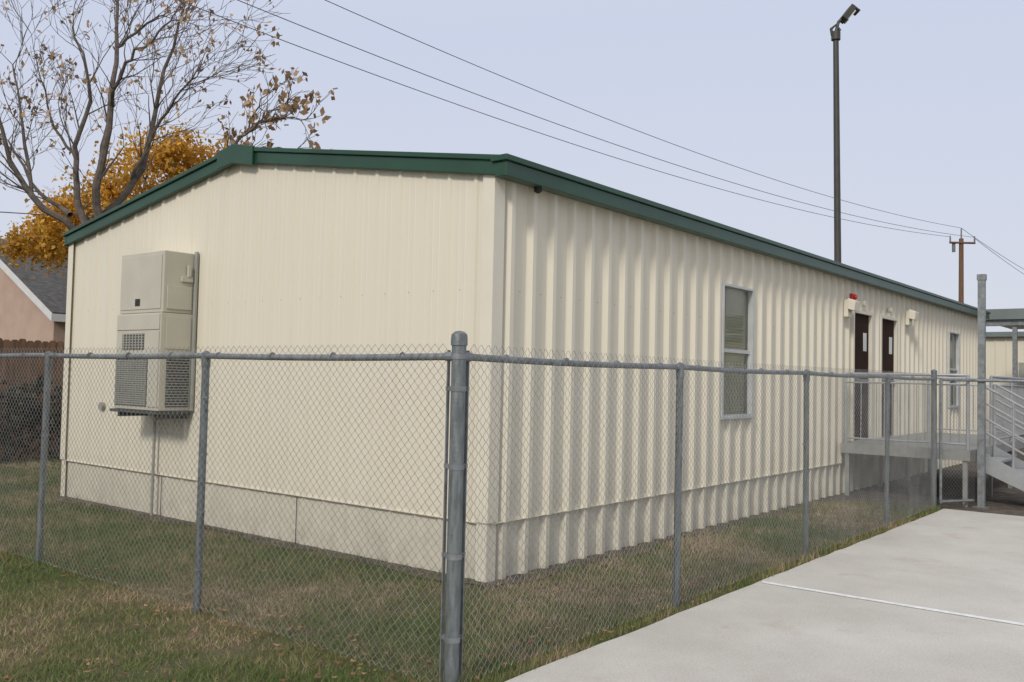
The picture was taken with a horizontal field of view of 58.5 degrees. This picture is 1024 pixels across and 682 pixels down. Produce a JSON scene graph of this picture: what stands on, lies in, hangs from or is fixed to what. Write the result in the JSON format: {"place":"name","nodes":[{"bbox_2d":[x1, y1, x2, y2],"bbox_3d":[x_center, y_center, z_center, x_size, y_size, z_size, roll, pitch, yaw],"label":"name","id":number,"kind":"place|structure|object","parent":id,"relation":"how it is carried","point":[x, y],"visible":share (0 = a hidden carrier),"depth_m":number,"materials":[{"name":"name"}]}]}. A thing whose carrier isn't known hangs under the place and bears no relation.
{"place":"outdoors","nodes":[
{"label":"outdoors","id":0,"kind":"place"},
{"bbox_2d":[0,268,65,342],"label":"walls","id":1,"kind":"structure","parent":0,"point":[23,315],"depth_m":26.86,"materials":[{"name":"pink paint"}]},
{"bbox_2d":[0,239,67,313],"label":"roof","id":2,"kind":"structure","parent":1,"relation":"on","point":[49,292],"depth_m":26.79,"materials":[{"name":"grey"}]},
{"bbox_2d":[0,259,65,321],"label":"barge board","id":3,"kind":"object","parent":2,"relation":"attached to","point":[39,304],"visible":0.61,"depth_m":25.74,"materials":[{"name":"white paint"}]},
{"bbox_2d":[65,164,482,521],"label":"wall gable","id":4,"kind":"structure","parent":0,"point":[298,241],"depth_m":9.03,"materials":[{"name":"beige metal"}]},
{"bbox_2d":[98,402,105,409],"bbox_3d":[-5.127,0.815,11.432,0.100,0.100,0.050,-1,-3,38],"label":"outlet cover","id":5,"kind":"object","parent":4,"relation":"attached to","point":[103,407],"visible":0.79,"depth_m":11.41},
{"bbox_2d":[109,250,198,515],"bbox_3d":[-4.085,0.503,10.345,1.030,3.020,0.438,-1,-3,38],"label":"wall air conditioner","id":6,"kind":"object","parent":4,"relation":"attached to","point":[158,301],"depth_m":10.15,"materials":[{"name":"beige metal"}]},
{"bbox_2d":[60,175,504,582],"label":"corner trim","id":7,"kind":"structure","parent":4,"relation":"attached to","point":[492,262],"depth_m":7.57,"materials":[{"name":"beige metal"}]},
{"bbox_2d":[0,448,1023,681],"bbox_3d":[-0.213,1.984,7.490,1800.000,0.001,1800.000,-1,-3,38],"label":"ground","id":8,"kind":"structure","parent":0,"point":[235,650],"depth_m":6.58,"materials":[{"name":"green plant"}]},
{"bbox_2d":[0,375,62,462],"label":"hedge","id":9,"kind":"object","parent":8,"relation":"on","point":[29,423],"visible":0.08,"depth_m":16.35,"materials":[{"name":"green plant"}]},
{"bbox_2d":[0,338,64,457],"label":"wooden privacy fence","id":10,"kind":"object","parent":8,"relation":"on","point":[35,345],"visible":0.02,"depth_m":17.22,"materials":[{"name":"brown wood"}]},
{"bbox_2d":[0,104,242,279],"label":"autumn tree","id":11,"kind":"object","parent":8,"relation":"on","point":[47,240],"visible":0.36,"depth_m":22.19,"materials":[{"name":"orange plant"}]},
{"bbox_2d":[0,0,289,229],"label":"bare tree","id":12,"kind":"object","parent":8,"relation":"on","point":[102,170],"visible":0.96,"depth_m":16.13,"materials":[{"name":"brown plant"}]},
{"bbox_2d":[216,67,337,149],"bbox_3d":[-3.825,-1.260,15.155,2.172,6.829,1.603,0,-3,23],"label":"bare tree","id":13,"kind":"object","parent":8,"relation":"on","point":[286,107],"visible":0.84,"depth_m":15.12,"materials":[{"name":"brown plant"}]},
{"bbox_2d":[52,495,850,586],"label":"bare soil","id":14,"kind":"structure","parent":8,"relation":"on","point":[392,565],"depth_m":8.96,"materials":[{"name":"brown soil"}]},
{"bbox_2d":[0,482,926,681],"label":"fallen leaves","id":15,"kind":"object","parent":8,"relation":"on","point":[352,660],"visible":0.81,"depth_m":5.94,"materials":[{"name":"brown plant"}]},
{"bbox_2d":[0,331,936,681],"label":"chain link fence","id":16,"kind":"object","parent":8,"relation":"on","point":[458,407],"visible":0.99,"depth_m":6.42,"materials":[{"name":"metal"}]},
{"bbox_2d":[939,378,1023,502],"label":"fence gate","id":17,"kind":"structure","parent":16,"relation":"attached to","point":[941,380],"depth_m":12.75,"materials":[{"name":"metal"}]},
{"bbox_2d":[65,435,968,578],"bbox_3d":[2.631,2.184,16.920,7.328,0.580,18.306,-1,-3,38],"label":"skirting","id":18,"kind":"object","parent":8,"relation":"on","point":[401,536],"visible":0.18,"depth_m":9.28,"materials":[{"name":"beige metal"}]},
{"bbox_2d":[160,475,296,542],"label":"skirting joints","id":19,"kind":"object","parent":18,"relation":"attached to","point":[296,509],"visible":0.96,"depth_m":9.03,"materials":[{"name":"beige metal"}]},
{"bbox_2d":[65,457,873,524],"bbox_3d":[4.318,1.861,13.978,6.767,0.006,19.705,-3,-5,60],"label":"drip flashing","id":20,"kind":"object","parent":18,"relation":"attached to","point":[412,512],"visible":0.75,"depth_m":9.08,"materials":[{"name":"beige metal"}]},
{"bbox_2d":[498,180,977,521],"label":"wall side","id":21,"kind":"structure","parent":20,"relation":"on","point":[563,255],"depth_m":9.60,"materials":[{"name":"beige metal"}]},
{"bbox_2d":[720,283,754,418],"bbox_3d":[2.735,0.137,11.219,0.128,1.622,0.910,-1,-3,38],"label":"window frame","id":22,"kind":"structure","parent":21,"relation":"attached to","point":[748,351],"depth_m":11.50,"materials":[{"name":"grey metal"}]},
{"bbox_2d":[723,287,745,413],"bbox_3d":[2.697,0.122,11.249,0.021,1.552,0.814,-1,-3,38],"label":"window pane","id":23,"kind":"structure","parent":22,"relation":"in","point":[735,327],"depth_m":11.33,"materials":[{"name":"grey glass"}]},
{"bbox_2d":[844,298,859,317],"bbox_3d":[5.278,-0.513,14.202,0.188,0.286,0.240,-1,-3,38],"label":"light fixture","id":24,"kind":"object","parent":21,"relation":"attached to","point":[850,305],"visible":1,"depth_m":14.15,"materials":[{"name":"beige plastic"}]},
{"bbox_2d":[850,293,857,299],"bbox_3d":[5.405,-0.693,14.444,0.089,0.110,0.140,-1,-3,38],"label":"fire alarm","id":25,"kind":"object","parent":21,"relation":"attached to","point":[854,296],"visible":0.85,"depth_m":14.41,"materials":[{"name":"red plastic"}]},
{"bbox_2d":[849,310,872,440],"bbox_3d":[5.683,0.558,14.925,0.106,2.100,0.990,-1,-3,38],"label":"door frame","id":26,"kind":"structure","parent":21,"relation":"attached to","point":[852,346],"depth_m":14.88,"materials":[{"name":"beige metal"}]},
{"bbox_2d":[854,313,868,439],"bbox_3d":[5.664,0.579,14.939,0.040,2.039,0.868,-1,-3,38],"label":"door","id":27,"kind":"structure","parent":26,"relation":"in","point":[861,328],"depth_m":14.97,"materials":[{"name":"brown metal"}]},
{"bbox_2d":[863,333,866,350],"bbox_3d":[5.836,0.019,15.122,0.006,0.300,0.160,-1,-3,38],"label":"door window","id":28,"kind":"structure","parent":27,"relation":"attached to","point":[864,341],"depth_m":15.12,"materials":[{"name":"grey glass"}]},
{"bbox_2d":[862,301,892,312],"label":"sensors","id":29,"kind":"object","parent":21,"relation":"attached to","point":[864,304],"visible":1,"depth_m":16.01,"materials":[{"name":"beige plastic"}]},
{"bbox_2d":[879,315,897,437],"bbox_3d":[6.572,0.623,16.044,0.106,2.100,0.990,-1,-3,38],"label":"door frame","id":30,"kind":"object","parent":21,"relation":"attached to","point":[895,320],"visible":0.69,"depth_m":16.34,"materials":[{"name":"beige metal"}]},
{"bbox_2d":[882,319,893,434],"bbox_3d":[6.553,0.643,16.057,0.040,2.039,0.868,-1,-3,38],"label":"door","id":31,"kind":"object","parent":30,"relation":"in","point":[887,357],"visible":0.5,"depth_m":16.11,"materials":[{"name":"brown metal"}]},
{"bbox_2d":[889,337,891,353],"bbox_3d":[6.725,0.083,16.240,0.006,0.300,0.160,-1,-3,38],"label":"window","id":32,"kind":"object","parent":31,"relation":"attached to","point":[890,345],"depth_m":16.23,"materials":[{"name":"grey glass"}]},
{"bbox_2d":[905,309,918,325],"bbox_3d":[7.362,-0.433,16.825,0.188,0.286,0.240,-1,-3,38],"label":"light fixture","id":33,"kind":"object","parent":21,"relation":"attached to","point":[910,315],"visible":1,"depth_m":16.77,"materials":[{"name":"beige plastic"}]},
{"bbox_2d":[947,331,959,407],"bbox_3d":[9.492,0.624,19.719,0.128,1.622,0.910,-1,-3,38],"label":"window frame","id":34,"kind":"object","parent":21,"relation":"attached to","point":[956,370],"visible":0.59,"depth_m":20.01,"materials":[{"name":"grey metal"}]},
{"bbox_2d":[950,334,954,404],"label":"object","id":35,"kind":"object","parent":34,"relation":"in","point":[952,350],"depth_m":19.92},
{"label":"wall","id":36,"kind":"object","parent":18,"relation":"on","visible":0},
{"bbox_2d":[62,144,990,318],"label":"fascia trim","id":37,"kind":"structure","parent":36,"relation":"attached to","point":[519,170],"depth_m":9.50,"materials":[{"name":"green metal"}]},
{"bbox_2d":[534,187,541,193],"bbox_3d":[0.224,-1.302,7.907,0.070,0.047,0.070,-1,-3,38],"label":"eave camera","id":38,"kind":"object","parent":37,"relation":"attached to","point":[537,190],"visible":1,"depth_m":7.88,"materials":[{"name":"black plastic"}]},
{"bbox_2d":[425,157,744,296],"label":"roof","id":39,"kind":"structure","parent":37,"relation":"on","point":[471,159],"depth_m":7.78,"materials":[{"name":"metal"}]},
{"bbox_2d":[830,4,859,262],"bbox_3d":[10.917,-4.023,30.195,0.948,14.310,0.494,1,-2,0],"label":"stadium light pole","id":40,"kind":"object","parent":8,"relation":"on","point":[850,11],"visible":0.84,"depth_m":30.24,"materials":[{"name":"grey metal"}]},
{"bbox_2d":[949,228,975,302],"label":"utility pole","id":41,"kind":"object","parent":8,"relation":"on","point":[961,242],"visible":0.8,"depth_m":60.16,"materials":[{"name":"brown wood"}]},
{"bbox_2d":[0,0,1022,273],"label":"power lines","id":42,"kind":"object","parent":41,"relation":"attached to","point":[552,122],"visible":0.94,"depth_m":33.65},
{"bbox_2d":[986,337,1023,435],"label":"walls","id":43,"kind":"structure","parent":8,"relation":"on","point":[998,356],"depth_m":28.72,"materials":[{"name":"beige metal"}]},
{"bbox_2d":[986,331,1023,336],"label":"roof trim","id":44,"kind":"structure","parent":43,"relation":"attached to","point":[1000,334],"depth_m":28.53,"materials":[{"name":"metal"}]},
{"bbox_2d":[1019,362,1023,436],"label":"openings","id":45,"kind":"object","parent":43,"relation":"attached to","point":[1021,369],"visible":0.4,"depth_m":28.30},
{"bbox_2d":[0,0,1023,331],"label":"sky","id":46,"kind":"structure","parent":0,"point":[931,92],"materials":[{"name":"blue"}]},
{"bbox_2d":[505,509,1023,681],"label":"concrete pavement","id":47,"kind":"structure","parent":0,"point":[964,562],"depth_m":6.31,"materials":[{"name":"grey concrete"}]},
{"bbox_2d":[761,581,1023,625],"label":"painted line","id":48,"kind":"object","parent":47,"relation":"on","point":[950,612],"visible":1,"depth_m":6.95,"materials":[{"name":"paint"}]},
{"bbox_2d":[840,449,1023,515],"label":"gravel path","id":49,"kind":"structure","parent":0,"point":[1004,499],"depth_m":14.36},
{"bbox_2d":[840,372,1023,506],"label":"entrance deck","id":50,"kind":"structure","parent":49,"relation":"on","point":[1002,464],"depth_m":13.88,"materials":[{"name":"metal"}]},
{"bbox_2d":[972,274,990,508],"bbox_3d":[6.664,0.701,12.973,0.210,3.302,0.210,-1,-3,38],"label":"metal canopy post","id":51,"kind":"object","parent":49,"relation":"on","point":[981,439],"visible":1,"depth_m":12.94,"materials":[{"name":"grey metal"}]},
{"bbox_2d":[986,308,1023,456],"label":"walkway canopy","id":52,"kind":"object","parent":49,"relation":"on","point":[1013,319],"visible":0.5,"depth_m":22.67,"materials":[{"name":"metal"}]}
]}

